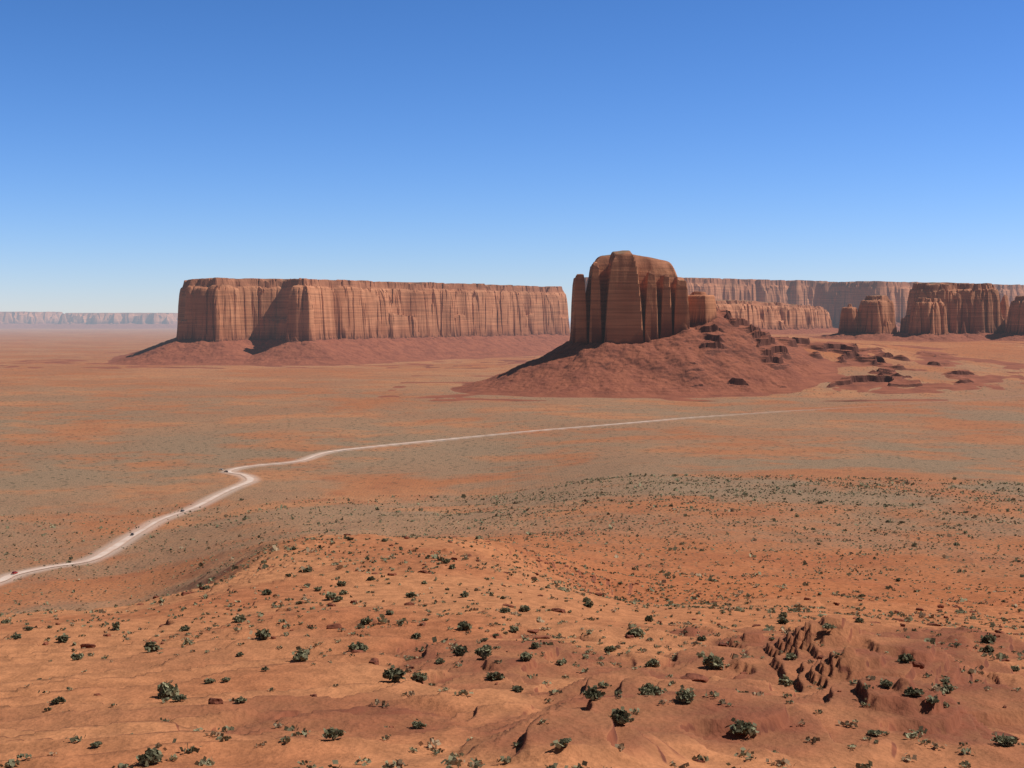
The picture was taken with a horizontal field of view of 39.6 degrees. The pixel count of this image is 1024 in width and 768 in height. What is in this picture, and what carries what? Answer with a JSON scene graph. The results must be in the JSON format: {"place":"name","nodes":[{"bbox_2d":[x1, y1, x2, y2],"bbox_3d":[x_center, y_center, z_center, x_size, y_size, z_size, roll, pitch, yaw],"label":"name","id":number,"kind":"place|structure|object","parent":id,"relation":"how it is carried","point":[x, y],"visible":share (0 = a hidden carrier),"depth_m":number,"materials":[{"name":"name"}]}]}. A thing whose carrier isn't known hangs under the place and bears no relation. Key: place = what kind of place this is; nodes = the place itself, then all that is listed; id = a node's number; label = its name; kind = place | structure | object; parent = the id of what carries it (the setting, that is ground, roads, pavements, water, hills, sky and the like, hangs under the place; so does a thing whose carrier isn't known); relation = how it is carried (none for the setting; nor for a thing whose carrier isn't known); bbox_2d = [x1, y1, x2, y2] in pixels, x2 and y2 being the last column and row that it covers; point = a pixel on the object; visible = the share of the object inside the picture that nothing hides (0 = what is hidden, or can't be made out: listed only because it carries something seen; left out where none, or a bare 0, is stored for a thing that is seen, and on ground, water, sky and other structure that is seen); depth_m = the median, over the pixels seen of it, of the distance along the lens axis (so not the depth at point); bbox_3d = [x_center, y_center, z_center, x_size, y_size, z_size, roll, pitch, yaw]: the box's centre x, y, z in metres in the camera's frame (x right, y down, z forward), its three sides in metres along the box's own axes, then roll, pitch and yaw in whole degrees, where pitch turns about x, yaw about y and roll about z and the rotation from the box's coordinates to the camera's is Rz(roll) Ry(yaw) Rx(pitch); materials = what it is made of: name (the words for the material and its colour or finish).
{"place":"outdoors","nodes":[
{"label":"outdoors","id":0,"kind":"place"},
{"bbox_2d":[0,396,1016,582],"bbox_3d":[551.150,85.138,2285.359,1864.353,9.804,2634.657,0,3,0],"label":"dirt road","id":1,"kind":"structure","parent":0,"point":[126,539],"depth_m":1474.17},
{"bbox_2d":[0,318,1023,767],"bbox_3d":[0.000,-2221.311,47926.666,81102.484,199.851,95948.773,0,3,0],"label":"ground","id":2,"kind":"structure","parent":0,"point":[94,438],"depth_m":741.22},
{"bbox_2d":[0,311,177,328],"bbox_3d":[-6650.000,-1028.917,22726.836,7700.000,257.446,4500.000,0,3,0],"label":"horizon mesas","id":3,"kind":"structure","parent":2,"relation":"on","point":[40,320],"depth_m":21821.23,"materials":[{"name":"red stone"}]},
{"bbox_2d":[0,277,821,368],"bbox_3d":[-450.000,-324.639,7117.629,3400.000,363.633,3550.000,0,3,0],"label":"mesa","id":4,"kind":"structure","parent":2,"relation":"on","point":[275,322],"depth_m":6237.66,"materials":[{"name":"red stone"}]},
{"bbox_2d":[0,538,1019,766],"bbox_3d":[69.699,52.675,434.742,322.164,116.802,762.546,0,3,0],"label":"shrubs","id":5,"kind":"object","parent":2,"relation":"on","point":[170,691],"visible":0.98,"depth_m":103.30,"materials":[{"name":"green plant"}]},
{"bbox_2d":[0,473,1023,767],"bbox_3d":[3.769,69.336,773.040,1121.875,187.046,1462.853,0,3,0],"label":"sagebrush","id":6,"kind":"object","parent":2,"relation":"on","point":[450,761],"visible":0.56,"depth_m":315.98,"materials":[{"name":"green plant"}]},
{"bbox_2d":[43,534,1023,762],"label":"ledge rocks","id":7,"kind":"object","parent":2,"relation":"on","point":[690,676],"visible":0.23,"depth_m":159.91,"materials":[{"name":"brown stone"}]},
{"bbox_2d":[379,250,1023,400],"bbox_3d":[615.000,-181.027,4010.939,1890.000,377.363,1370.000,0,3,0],"label":"butte","id":8,"kind":"object","parent":2,"relation":"on","point":[644,327],"visible":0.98,"depth_m":3753.72,"materials":[{"name":"red stone"}]},
{"bbox_2d":[584,277,832,305],"bbox_3d":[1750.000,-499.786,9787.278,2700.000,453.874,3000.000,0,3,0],"label":"mesa","id":9,"kind":"structure","parent":2,"relation":"on","point":[799,292],"depth_m":9820.98,"materials":[{"name":"red stone"}]},
{"bbox_2d":[715,300,899,336],"bbox_3d":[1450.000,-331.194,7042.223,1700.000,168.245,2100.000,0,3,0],"label":"mesa","id":10,"kind":"structure","parent":2,"relation":"on","point":[780,318],"depth_m":6934.77,"materials":[{"name":"red stone"}]},
{"bbox_2d":[809,282,1023,343],"bbox_3d":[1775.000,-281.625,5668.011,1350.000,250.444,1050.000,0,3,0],"label":"buttes","id":11,"kind":"object","parent":2,"relation":"on","point":[949,312],"visible":0.91,"depth_m":5516.86,"materials":[{"name":"red stone"}]},
{"bbox_2d":[813,281,1023,330],"bbox_3d":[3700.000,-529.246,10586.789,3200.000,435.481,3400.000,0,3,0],"label":"mesa","id":12,"kind":"structure","parent":2,"relation":"on","point":[833,298],"depth_m":9766.02,"materials":[{"name":"red stone"}]},
{"bbox_2d":[0,0,1023,317],"label":"sky","id":13,"kind":"structure","parent":0,"point":[148,147],"materials":[{"name":"blue"}]}
]}

